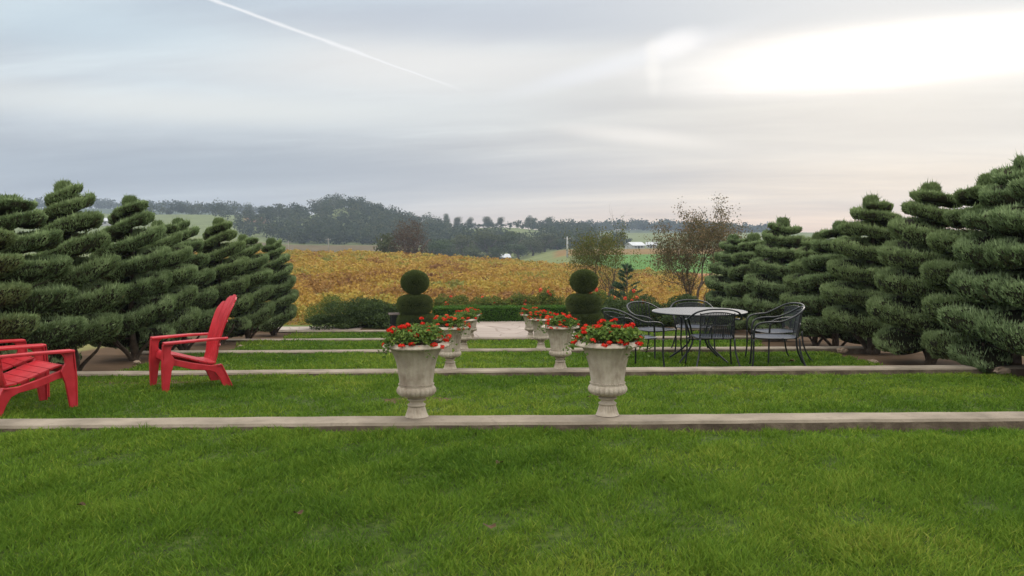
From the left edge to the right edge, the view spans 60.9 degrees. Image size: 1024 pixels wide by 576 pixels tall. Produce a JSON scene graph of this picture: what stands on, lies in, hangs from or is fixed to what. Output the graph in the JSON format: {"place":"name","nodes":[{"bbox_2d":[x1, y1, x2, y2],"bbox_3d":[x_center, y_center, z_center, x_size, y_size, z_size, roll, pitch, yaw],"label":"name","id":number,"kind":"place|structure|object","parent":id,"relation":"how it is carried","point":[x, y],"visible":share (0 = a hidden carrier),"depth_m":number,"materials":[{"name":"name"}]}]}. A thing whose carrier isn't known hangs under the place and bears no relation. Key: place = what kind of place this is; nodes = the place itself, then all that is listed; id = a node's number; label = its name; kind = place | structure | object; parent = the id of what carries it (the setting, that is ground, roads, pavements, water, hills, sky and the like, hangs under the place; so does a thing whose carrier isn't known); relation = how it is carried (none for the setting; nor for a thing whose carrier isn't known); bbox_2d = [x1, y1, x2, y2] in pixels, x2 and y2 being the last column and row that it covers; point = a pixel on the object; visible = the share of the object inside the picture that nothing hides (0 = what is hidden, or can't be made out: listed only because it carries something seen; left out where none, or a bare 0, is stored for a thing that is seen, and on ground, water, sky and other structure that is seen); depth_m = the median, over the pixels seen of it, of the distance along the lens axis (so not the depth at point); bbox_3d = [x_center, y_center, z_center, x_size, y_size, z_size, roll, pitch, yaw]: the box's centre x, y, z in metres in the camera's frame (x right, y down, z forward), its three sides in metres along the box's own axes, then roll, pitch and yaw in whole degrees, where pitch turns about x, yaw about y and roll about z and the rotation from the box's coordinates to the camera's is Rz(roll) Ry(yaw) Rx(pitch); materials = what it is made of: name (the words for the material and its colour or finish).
{"place":"outdoors","nodes":[
{"label":"outdoors","id":0,"kind":"place"},
{"bbox_2d":[278,326,363,329],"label":"path","id":1,"kind":"structure","parent":0,"point":[305,328],"depth_m":23.98,"materials":[{"name":"concrete"}]},
{"bbox_2d":[290,332,690,338],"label":"lawn","id":2,"kind":"structure","parent":0,"point":[375,336],"depth_m":22.39,"materials":[{"name":"plant"}]},
{"bbox_2d":[388,313,399,337],"bbox_3d":[-2.842,0.931,20.943,0.260,0.664,0.256,-1,4,-13],"label":"garden lantern","id":3,"kind":"object","parent":2,"relation":"on","point":[393,317],"visible":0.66,"depth_m":20.87,"materials":[{"name":"black metal"}]},
{"bbox_2d":[396,270,434,327],"bbox_3d":[-2.267,0.413,20.623,0.993,1.715,0.993,0,3,-1],"label":"ball topiary","id":4,"kind":"object","parent":2,"relation":"on","point":[414,304],"visible":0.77,"depth_m":20.34,"materials":[{"name":"green plant"}]},
{"bbox_2d":[565,269,605,336],"bbox_3d":[1.754,0.391,20.699,0.997,1.715,0.991,0,3,-1],"label":"ball topiary","id":5,"kind":"object","parent":2,"relation":"on","point":[583,304],"visible":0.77,"depth_m":20.40,"materials":[{"name":"green plant"}]},
{"bbox_2d":[232,341,761,349],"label":"lawn","id":6,"kind":"structure","parent":0,"point":[469,345],"depth_m":18.15,"materials":[{"name":"plant"}]},
{"bbox_2d":[142,353,876,369],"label":"lawn","id":7,"kind":"structure","parent":0,"point":[504,361],"depth_m":13.15,"materials":[{"name":"grass"},{"name":"soil"}]},
{"bbox_2d":[601,308,664,366],"bbox_3d":[1.603,0.689,11.976,0.767,0.860,0.754,-2,4,-29],"label":"iron chair","id":8,"kind":"object","parent":7,"relation":"on","point":[624,323],"visible":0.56,"depth_m":11.83,"materials":[{"name":"black metal"}]},
{"bbox_2d":[626,301,682,359],"bbox_3d":[2.181,0.654,13.690,0.754,0.860,0.768,-3,4,-39],"label":"iron chair","id":9,"kind":"object","parent":7,"relation":"on","point":[654,329],"visible":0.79,"depth_m":13.70,"materials":[{"name":"grey metal"}]},
{"bbox_2d":[670,299,716,352],"bbox_3d":[2.978,0.638,14.365,0.754,0.860,0.768,0,3,5],"label":"iron chair","id":10,"kind":"object","parent":7,"relation":"on","point":[694,324],"visible":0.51,"depth_m":14.59,"materials":[{"name":"black metal"}]},
{"bbox_2d":[652,307,747,362],"bbox_3d":[2.808,0.720,13.073,1.412,0.757,1.412,0,3,-1],"label":"patio table","id":11,"kind":"object","parent":7,"relation":"on","point":[685,311],"visible":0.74,"depth_m":12.97,"materials":[{"name":"grey metal"}]},
{"bbox_2d":[684,308,742,366],"bbox_3d":[2.777,0.684,11.977,0.754,0.860,0.768,0,3,2],"label":"iron chair","id":12,"kind":"object","parent":7,"relation":"on","point":[718,336],"visible":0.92,"depth_m":11.72,"materials":[{"name":"grey metal"}]},
{"bbox_2d":[749,306,805,365],"bbox_3d":[3.679,0.678,11.975,0.767,0.860,0.754,1,4,13],"label":"iron chair","id":13,"kind":"object","parent":7,"relation":"on","point":[794,335],"visible":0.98,"depth_m":12.01,"materials":[{"name":"black metal"}]},
{"bbox_2d":[745,302,812,362],"bbox_3d":[4.018,0.656,13.102,0.767,0.860,0.754,-1,4,-15],"label":"iron chair","id":14,"kind":"object","parent":7,"relation":"on","point":[785,330],"visible":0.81,"depth_m":13.22,"materials":[{"name":"black metal"}]},
{"bbox_2d":[0,330,1023,575],"bbox_3d":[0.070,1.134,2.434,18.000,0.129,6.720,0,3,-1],"label":"lawn","id":15,"kind":"structure","parent":0,"point":[556,535],"depth_m":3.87,"materials":[{"name":"green plant"}]},
{"bbox_2d":[0,0,1023,232],"label":"sky","id":16,"kind":"structure","parent":0,"point":[513,110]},
{"bbox_2d":[4,376,1023,418],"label":"lawn","id":17,"kind":"structure","parent":0,"point":[457,397],"depth_m":8.26,"materials":[{"name":"grass"},{"name":"soil"}]},
{"bbox_2d":[0,339,49,396],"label":"adirondack chair","id":18,"kind":"object","parent":17,"relation":"on","point":[8,363],"visible":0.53,"depth_m":8.41,"materials":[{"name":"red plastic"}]},
{"bbox_2d":[0,344,77,416],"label":"adirondack chair","id":19,"kind":"object","parent":17,"relation":"on","point":[38,367],"visible":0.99,"depth_m":7.63,"materials":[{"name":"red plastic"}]},
{"bbox_2d":[149,294,236,392],"bbox_3d":[-3.335,0.560,9.205,0.843,0.952,0.695,-3,4,-34],"label":"adirondack chair","id":20,"kind":"object","parent":17,"relation":"on","point":[167,357],"visible":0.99,"depth_m":9.20,"materials":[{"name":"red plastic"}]},
{"bbox_2d":[993,366,1010,374],"bbox_3d":[5.716,0.966,10.137,0.190,0.111,0.139,0,3,-1],"label":"rock","id":21,"kind":"object","parent":17,"relation":"on","point":[1000,370],"visible":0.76,"depth_m":10.10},
{"bbox_2d":[14,207,1023,403],"bbox_3d":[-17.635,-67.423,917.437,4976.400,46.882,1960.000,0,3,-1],"label":"ground","id":22,"kind":"structure","parent":0,"point":[104,358],"depth_m":209.81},
{"bbox_2d":[0,226,40,371],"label":"spiral juniper","id":23,"kind":"object","parent":22,"relation":"on","point":[15,326],"visible":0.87,"depth_m":9.04,"materials":[{"name":"green plant"}]},
{"bbox_2d":[0,193,87,372],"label":"spiral juniper","id":24,"kind":"object","parent":22,"relation":"on","point":[16,212],"visible":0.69,"depth_m":10.05,"materials":[{"name":"green plant"}]},
{"bbox_2d":[29,177,126,370],"bbox_3d":[-5.966,-0.127,11.831,1.409,2.764,1.344,0,3,7],"label":"spiral juniper","id":25,"kind":"object","parent":22,"relation":"on","point":[65,202],"visible":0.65,"depth_m":11.52,"materials":[{"name":"green plant"}]},
{"bbox_2d":[101,218,109,225],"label":"distant farmhouse","id":26,"kind":"object","parent":22,"relation":"on","point":[105,223],"visible":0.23,"depth_m":462.04,"materials":[{"name":"white paint"}]},
{"bbox_2d":[89,193,176,360],"bbox_3d":[-5.987,-0.141,13.678,1.377,2.731,1.425,-1,4,-11],"label":"spiral juniper","id":27,"kind":"object","parent":22,"relation":"on","point":[136,310],"visible":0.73,"depth_m":13.45,"materials":[{"name":"green plant"}]},
{"bbox_2d":[126,219,200,351],"bbox_3d":[-6.113,0.050,15.209,1.297,2.569,1.385,-2,4,-22],"label":"spiral juniper","id":28,"kind":"object","parent":22,"relation":"on","point":[182,318],"visible":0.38,"depth_m":15.03,"materials":[{"name":"green plant"}]},
{"bbox_2d":[169,216,218,349],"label":"spiral juniper","id":29,"kind":"object","parent":22,"relation":"on","point":[206,297],"visible":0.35,"depth_m":16.30,"materials":[{"name":"green plant"}]},
{"bbox_2d":[192,216,253,344],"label":"spiral juniper","id":30,"kind":"object","parent":22,"relation":"on","point":[225,283],"visible":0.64,"depth_m":18.16,"materials":[{"name":"green plant"}]},
{"bbox_2d":[225,234,275,338],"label":"spiral juniper","id":31,"kind":"object","parent":22,"relation":"on","point":[261,310],"visible":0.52,"depth_m":20.29,"materials":[{"name":"green plant"}]},
{"bbox_2d":[259,237,298,335],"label":"spiral juniper","id":32,"kind":"object","parent":22,"relation":"on","point":[284,296],"visible":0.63,"depth_m":22.36,"materials":[{"name":"green plant"}]},
{"bbox_2d":[301,294,359,324],"bbox_3d":[-5.563,0.823,27.067,1.766,1.272,2.034,0,3,-1],"label":"shrub","id":33,"kind":"object","parent":22,"relation":"on","point":[314,311],"visible":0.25,"depth_m":26.73,"materials":[{"name":"green plant"}]},
{"bbox_2d":[305,314,363,329],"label":"shrub","id":34,"kind":"object","parent":22,"relation":"on","point":[346,321],"visible":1,"depth_m":23.91,"materials":[{"name":"green plant"}]},
{"bbox_2d":[324,296,393,326],"bbox_3d":[-4.232,0.718,24.537,1.991,0.980,1.815,0,3,-1],"label":"shrub","id":35,"kind":"object","parent":22,"relation":"on","point":[364,310],"visible":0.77,"depth_m":24.11,"materials":[{"name":"green plant"}]},
{"bbox_2d":[367,302,400,328],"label":"shrub","id":36,"kind":"object","parent":22,"relation":"on","point":[382,320],"visible":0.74,"depth_m":24.01,"materials":[{"name":"green plant"}]},
{"bbox_2d":[373,233,401,252],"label":"crest bush","id":37,"kind":"object","parent":22,"relation":"on","point":[384,243],"visible":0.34,"depth_m":150.59,"materials":[{"name":"green plant"}]},
{"bbox_2d":[25,193,770,250],"bbox_3d":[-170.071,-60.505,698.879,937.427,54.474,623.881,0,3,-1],"label":"woodland","id":38,"kind":"object","parent":22,"relation":"on","point":[323,228],"visible":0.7,"depth_m":491.20,"materials":[{"name":"green plant"}]},
{"bbox_2d":[384,213,432,254],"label":"brown tree","id":39,"kind":"object","parent":22,"relation":"on","point":[414,244],"visible":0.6,"depth_m":148.33,"materials":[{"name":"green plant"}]},
{"bbox_2d":[423,239,449,254],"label":"valley oak","id":40,"kind":"object","parent":22,"relation":"on","point":[435,249],"visible":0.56,"depth_m":287.03,"materials":[{"name":"green plant"}]},
{"bbox_2d":[438,239,461,256],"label":"valley oak","id":41,"kind":"object","parent":22,"relation":"on","point":[450,251],"visible":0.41,"depth_m":307.56,"materials":[{"name":"green plant"}]},
{"bbox_2d":[433,293,469,305],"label":"rose bush","id":42,"kind":"object","parent":22,"relation":"on","point":[456,300],"visible":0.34,"depth_m":24.58,"materials":[{"name":"green plant"}]},
{"bbox_2d":[453,217,462,223],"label":"skyline tree","id":43,"kind":"object","parent":22,"relation":"on","point":[457,220],"visible":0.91,"depth_m":596.28,"materials":[{"name":"grey plant"}]},
{"bbox_2d":[450,233,473,255],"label":"valley oak","id":44,"kind":"object","parent":22,"relation":"on","point":[462,242],"visible":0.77,"depth_m":327.48,"materials":[{"name":"green plant"}]},
{"bbox_2d":[193,248,745,324],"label":"vineyard","id":45,"kind":"object","parent":22,"relation":"on","point":[390,269],"visible":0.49,"depth_m":63.19,"materials":[{"name":"yellow plant"}]},
{"bbox_2d":[461,245,489,257],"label":"valley oak","id":46,"kind":"object","parent":22,"relation":"on","point":[471,251],"visible":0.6,"depth_m":298.21,"materials":[{"name":"green plant"}]},
{"bbox_2d":[468,295,501,305],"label":"rose bush","id":47,"kind":"object","parent":22,"relation":"on","point":[489,300],"visible":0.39,"depth_m":24.71,"materials":[{"name":"green plant"}]},
{"bbox_2d":[466,228,505,254],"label":"valley oak","id":48,"kind":"object","parent":22,"relation":"on","point":[484,244],"visible":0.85,"depth_m":342.57,"materials":[{"name":"green plant"}]},
{"bbox_2d":[483,216,492,227],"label":"skyline tree","id":49,"kind":"object","parent":22,"relation":"on","point":[485,220],"visible":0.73,"depth_m":596.48,"materials":[{"name":"grey plant"}]},
{"bbox_2d":[486,247,504,258],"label":"valley oak","id":50,"kind":"object","parent":22,"relation":"on","point":[495,252],"visible":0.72,"depth_m":298.76,"materials":[{"name":"green plant"}]},
{"bbox_2d":[496,216,503,227],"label":"skyline tree","id":51,"kind":"object","parent":22,"relation":"on","point":[500,220],"visible":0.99,"depth_m":596.62,"materials":[{"name":"grey plant"}]},
{"bbox_2d":[278,328,728,332],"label":"concrete kerb","id":52,"kind":"structure","parent":22,"relation":"on","point":[319,331],"depth_m":23.41,"materials":[{"name":"concrete"}]},
{"bbox_2d":[130,346,880,354],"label":"concrete kerb","id":53,"kind":"structure","parent":22,"relation":"on","point":[855,349],"depth_m":14.67,"materials":[{"name":"concrete"}]},
{"bbox_2d":[460,318,475,348],"bbox_3d":[-0.821,0.773,14.770,0.455,0.516,0.455,0,3,-3],"label":"stone urn","id":54,"kind":"object","parent":53,"relation":"on","point":[465,339],"visible":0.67,"depth_m":14.68,"materials":[{"name":"stone"}]},
{"bbox_2d":[454,309,479,322],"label":"potted flowers","id":55,"kind":"object","parent":54,"relation":"in","point":[467,314],"visible":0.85,"depth_m":14.66,"materials":[{"name":"green plant"}]},
{"bbox_2d":[528,317,550,348],"bbox_3d":[0.493,0.766,14.795,0.455,0.516,0.455,-2,4,-27],"label":"stone urn","id":56,"kind":"object","parent":53,"relation":"on","point":[539,336],"visible":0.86,"depth_m":14.70,"materials":[{"name":"stone"}]},
{"bbox_2d":[525,309,554,323],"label":"potted flowers","id":57,"kind":"object","parent":56,"relation":"in","point":[540,314],"visible":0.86,"depth_m":14.71,"materials":[{"name":"red plant"}]},
{"bbox_2d":[225,335,786,341],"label":"concrete kerb","id":58,"kind":"structure","parent":22,"relation":"on","point":[738,337],"depth_m":19.07,"materials":[{"name":"concrete"}]},
{"bbox_2d":[470,314,480,337],"bbox_3d":[-0.903,0.832,19.181,0.455,0.516,0.455,1,4,13],"label":"stone urn","id":59,"kind":"object","parent":58,"relation":"on","point":[473,328],"visible":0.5,"depth_m":19.11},
{"bbox_2d":[464,307,482,318],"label":"potted flowers","id":60,"kind":"object","parent":59,"relation":"in","point":[475,311],"visible":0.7,"depth_m":19.04,"materials":[{"name":"green plant"}]},
{"bbox_2d":[520,313,533,336],"bbox_3d":[0.410,0.825,19.206,0.455,0.516,0.455,-1,4,-12],"label":"stone urn","id":61,"kind":"object","parent":58,"relation":"on","point":[529,327],"visible":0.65,"depth_m":19.11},
{"bbox_2d":[517,307,538,317],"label":"potted flowers","id":62,"kind":"object","parent":61,"relation":"in","point":[527,311],"visible":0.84,"depth_m":19.12,"materials":[{"name":"green plant"}]},
{"bbox_2d":[490,231,521,255],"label":"valley oak","id":63,"kind":"object","parent":22,"relation":"on","point":[508,240],"visible":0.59,"depth_m":348.70,"materials":[{"name":"green plant"}]},
{"bbox_2d":[0,411,1023,432],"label":"concrete kerb","id":64,"kind":"structure","parent":22,"relation":"on","point":[898,421],"depth_m":5.84,"materials":[{"name":"concrete"}]},
{"bbox_2d":[382,339,448,418],"bbox_3d":[-0.656,0.626,5.967,0.455,0.516,0.455,-3,4,-34],"label":"stone urn","id":65,"kind":"object","parent":64,"relation":"on","point":[416,371],"visible":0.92,"depth_m":5.86,"materials":[{"name":"stone"}]},
{"bbox_2d":[375,317,457,358],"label":"potted flowers","id":66,"kind":"object","parent":65,"relation":"in","point":[412,333],"visible":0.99,"depth_m":5.85,"materials":[{"name":"green plant"}]},
{"bbox_2d":[574,338,639,416],"bbox_3d":[0.658,0.619,5.992,0.455,0.516,0.455,2,4,32],"label":"stone urn","id":67,"kind":"object","parent":64,"relation":"on","point":[607,369],"visible":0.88,"depth_m":5.88,"materials":[{"name":"stone"}]},
{"bbox_2d":[563,318,652,357],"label":"potted flowers","id":68,"kind":"object","parent":67,"relation":"in","point":[603,330],"visible":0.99,"depth_m":5.88,"materials":[{"name":"green plant"}]},
{"bbox_2d":[503,243,530,258],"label":"valley oak","id":69,"kind":"object","parent":22,"relation":"on","point":[521,249],"visible":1,"depth_m":329.21,"materials":[{"name":"green plant"}]},
{"bbox_2d":[501,292,538,305],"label":"rose bush","id":70,"kind":"object","parent":22,"relation":"on","point":[518,299],"visible":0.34,"depth_m":24.76,"materials":[{"name":"green plant"}]},
{"bbox_2d":[516,239,544,255],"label":"valley oak","id":71,"kind":"object","parent":22,"relation":"on","point":[533,247],"visible":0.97,"depth_m":338.29,"materials":[{"name":"green plant"}]},
{"bbox_2d":[49,364,1023,377],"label":"concrete kerb","id":72,"kind":"structure","parent":22,"relation":"on","point":[1017,370],"depth_m":10.24,"materials":[{"name":"concrete"}]},
{"bbox_2d":[438,324,468,369],"bbox_3d":[-0.738,0.705,10.359,0.455,0.516,0.455,-1,4,-18],"label":"stone urn","id":73,"kind":"object","parent":72,"relation":"on","point":[448,355],"visible":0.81,"depth_m":10.26,"materials":[{"name":"stone"}]},
{"bbox_2d":[430,314,470,334],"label":"potted flowers","id":74,"kind":"object","parent":73,"relation":"in","point":[446,320],"visible":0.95,"depth_m":10.24,"materials":[{"name":"green plant"}]},
{"bbox_2d":[541,325,578,368],"bbox_3d":[0.576,0.698,10.384,0.455,0.516,0.455,-3,5,-43],"label":"stone urn","id":75,"kind":"object","parent":72,"relation":"on","point":[559,337],"visible":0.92,"depth_m":10.28,"materials":[{"name":"stone"}]},
{"bbox_2d":[537,312,581,334],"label":"potted flowers","id":76,"kind":"object","parent":75,"relation":"in","point":[564,320],"visible":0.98,"depth_m":10.23,"materials":[{"name":"green plant"}]},
{"bbox_2d":[529,233,561,251],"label":"valley oak","id":77,"kind":"object","parent":22,"relation":"on","point":[548,242],"visible":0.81,"depth_m":358.15,"materials":[{"name":"green plant"}]},
{"bbox_2d":[544,217,554,224],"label":"skyline tree","id":78,"kind":"object","parent":22,"relation":"on","point":[549,219],"visible":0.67,"depth_m":596.70,"materials":[{"name":"plant"}]},
{"bbox_2d":[535,286,568,313],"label":"rose bush","id":79,"kind":"object","parent":22,"relation":"on","point":[546,297],"visible":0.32,"depth_m":24.42,"materials":[{"name":"green plant"}]},
{"bbox_2d":[553,239,568,249],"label":"valley oak","id":80,"kind":"object","parent":22,"relation":"on","point":[562,245],"visible":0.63,"depth_m":368.48,"materials":[{"name":"green plant"}]},
{"bbox_2d":[548,209,651,298],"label":"open branched tree","id":81,"kind":"object","parent":22,"relation":"on","point":[586,246],"visible":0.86,"depth_m":34.42,"materials":[{"name":"green plant"}]},
{"bbox_2d":[593,288,616,305],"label":"rose bush","id":82,"kind":"object","parent":22,"relation":"on","point":[603,293],"visible":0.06,"depth_m":25.81,"materials":[{"name":"green plant"}]},
{"bbox_2d":[598,297,634,324],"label":"shrub","id":83,"kind":"object","parent":22,"relation":"on","point":[618,304],"visible":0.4,"depth_m":24.24,"materials":[{"name":"green plant"}]},
{"bbox_2d":[606,263,646,300],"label":"pine","id":84,"kind":"object","parent":22,"relation":"on","point":[621,286],"visible":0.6,"depth_m":29.10,"materials":[{"name":"green plant"}]},
{"bbox_2d":[623,289,639,300],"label":"rose bush","id":85,"kind":"object","parent":22,"relation":"on","point":[629,296],"visible":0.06,"depth_m":25.99,"materials":[{"name":"green plant"}]},
{"bbox_2d":[625,242,645,248],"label":"farmhouse","id":86,"kind":"object","parent":22,"relation":"on","point":[636,245],"visible":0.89,"depth_m":343.89,"materials":[{"name":"white paint"}]},
{"bbox_2d":[623,294,672,326],"bbox_3d":[3.772,0.674,24.528,1.380,1.000,1.492,0,3,-1],"label":"shrub","id":87,"kind":"object","parent":22,"relation":"on","point":[654,316],"visible":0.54,"depth_m":24.19,"materials":[{"name":"green plant"}]},
{"bbox_2d":[645,242,657,247],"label":"farm shed","id":88,"kind":"structure","parent":22,"relation":"on","point":[649,245],"depth_m":351.17,"materials":[{"name":"white paint"}]},
{"bbox_2d":[660,293,701,326],"bbox_3d":[4.741,0.655,24.663,1.359,1.013,1.427,0,3,-1],"label":"shrub","id":89,"kind":"object","parent":22,"relation":"on","point":[684,296],"visible":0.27,"depth_m":24.41,"materials":[{"name":"green plant"}]},
{"bbox_2d":[639,193,768,303],"bbox_3d":[8.558,-1.059,38.736,6.000,6.467,5.194,0,3,-1],"label":"bare autumn tree","id":90,"kind":"object","parent":22,"relation":"on","point":[716,235],"visible":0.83,"depth_m":38.20,"materials":[{"name":"brown plant"}]},
{"bbox_2d":[695,302,744,324],"bbox_3d":[5.824,0.668,24.520,1.792,0.995,1.416,0,3,-1],"label":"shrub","id":91,"kind":"object","parent":22,"relation":"on","point":[706,305],"visible":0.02,"depth_m":24.54,"materials":[{"name":"green plant"}]},
{"bbox_2d":[704,233,746,332],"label":"spiral juniper","id":92,"kind":"object","parent":22,"relation":"on","point":[717,282],"visible":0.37,"depth_m":22.87,"materials":[{"name":"green plant"}]},
{"bbox_2d":[721,231,764,334],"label":"spiral juniper","id":93,"kind":"object","parent":22,"relation":"on","point":[743,268],"visible":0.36,"depth_m":20.84,"materials":[{"name":"needle foliage"},{"name":"bark"}]},
{"bbox_2d":[742,214,805,336],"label":"spiral juniper","id":94,"kind":"object","parent":22,"relation":"on","point":[775,251],"visible":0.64,"depth_m":18.84,"materials":[{"name":"needle foliage"},{"name":"bark"}]},
{"bbox_2d":[779,230,827,345],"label":"spiral juniper","id":95,"kind":"object","parent":22,"relation":"on","point":[790,280],"visible":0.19,"depth_m":17.28,"materials":[{"name":"green plant"}]},
{"bbox_2d":[792,219,866,345],"bbox_3d":[6.008,-0.025,16.024,1.566,2.564,1.526,3,5,43],"label":"spiral juniper","id":96,"kind":"object","parent":22,"relation":"on","point":[816,326],"visible":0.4,"depth_m":15.85,"materials":[{"name":"green plant"}]},
{"bbox_2d":[836,347,847,352],"bbox_3d":[5.513,1.035,14.505,0.197,0.100,0.137,0,3,-1],"label":"rock","id":97,"kind":"object","parent":22,"relation":"on","point":[842,350],"visible":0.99,"depth_m":14.46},
{"bbox_2d":[819,191,901,353],"bbox_3d":[6.012,-0.245,14.526,1.633,2.785,1.598,-1,4,-12],"label":"spiral juniper","id":98,"kind":"object","parent":22,"relation":"on","point":[856,287],"visible":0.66,"depth_m":14.24,"materials":[{"name":"green plant"}]},
{"bbox_2d":[866,179,974,363],"bbox_3d":[6.110,-0.214,12.646,1.714,2.786,1.811,-2,4,-27],"label":"spiral juniper","id":99,"kind":"object","parent":22,"relation":"on","point":[906,254],"visible":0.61,"depth_m":12.41,"materials":[{"name":"green plant"}]},
{"bbox_2d":[919,169,1009,359],"bbox_3d":[6.208,-0.184,11.392,1.648,2.768,1.690,2,4,36],"label":"spiral juniper","id":100,"kind":"object","parent":22,"relation":"on","point":[934,272],"visible":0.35,"depth_m":11.25,"materials":[{"name":"green plant"}]},
{"bbox_2d":[936,149,1023,373],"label":"spiral juniper","id":101,"kind":"object","parent":22,"relation":"on","point":[983,357],"visible":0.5,"depth_m":10.43,"materials":[{"name":"green plant"}]},
{"bbox_2d":[973,175,1023,355],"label":"spiral juniper","id":102,"kind":"object","parent":22,"relation":"on","point":[1003,326],"visible":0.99,"depth_m":9.63,"materials":[{"name":"green plant"}]},
{"bbox_2d":[473,320,575,336],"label":"patio","id":103,"kind":"structure","parent":0,"point":[511,328],"depth_m":20.87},
{"bbox_2d":[432,304,567,321],"bbox_3d":[-0.311,0.697,23.207,3.638,0.515,0.860,0,3,-1],"label":"hedge","id":104,"kind":"object","parent":103,"relation":"on","point":[492,313],"visible":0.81,"depth_m":22.85,"materials":[{"name":"green plant"}]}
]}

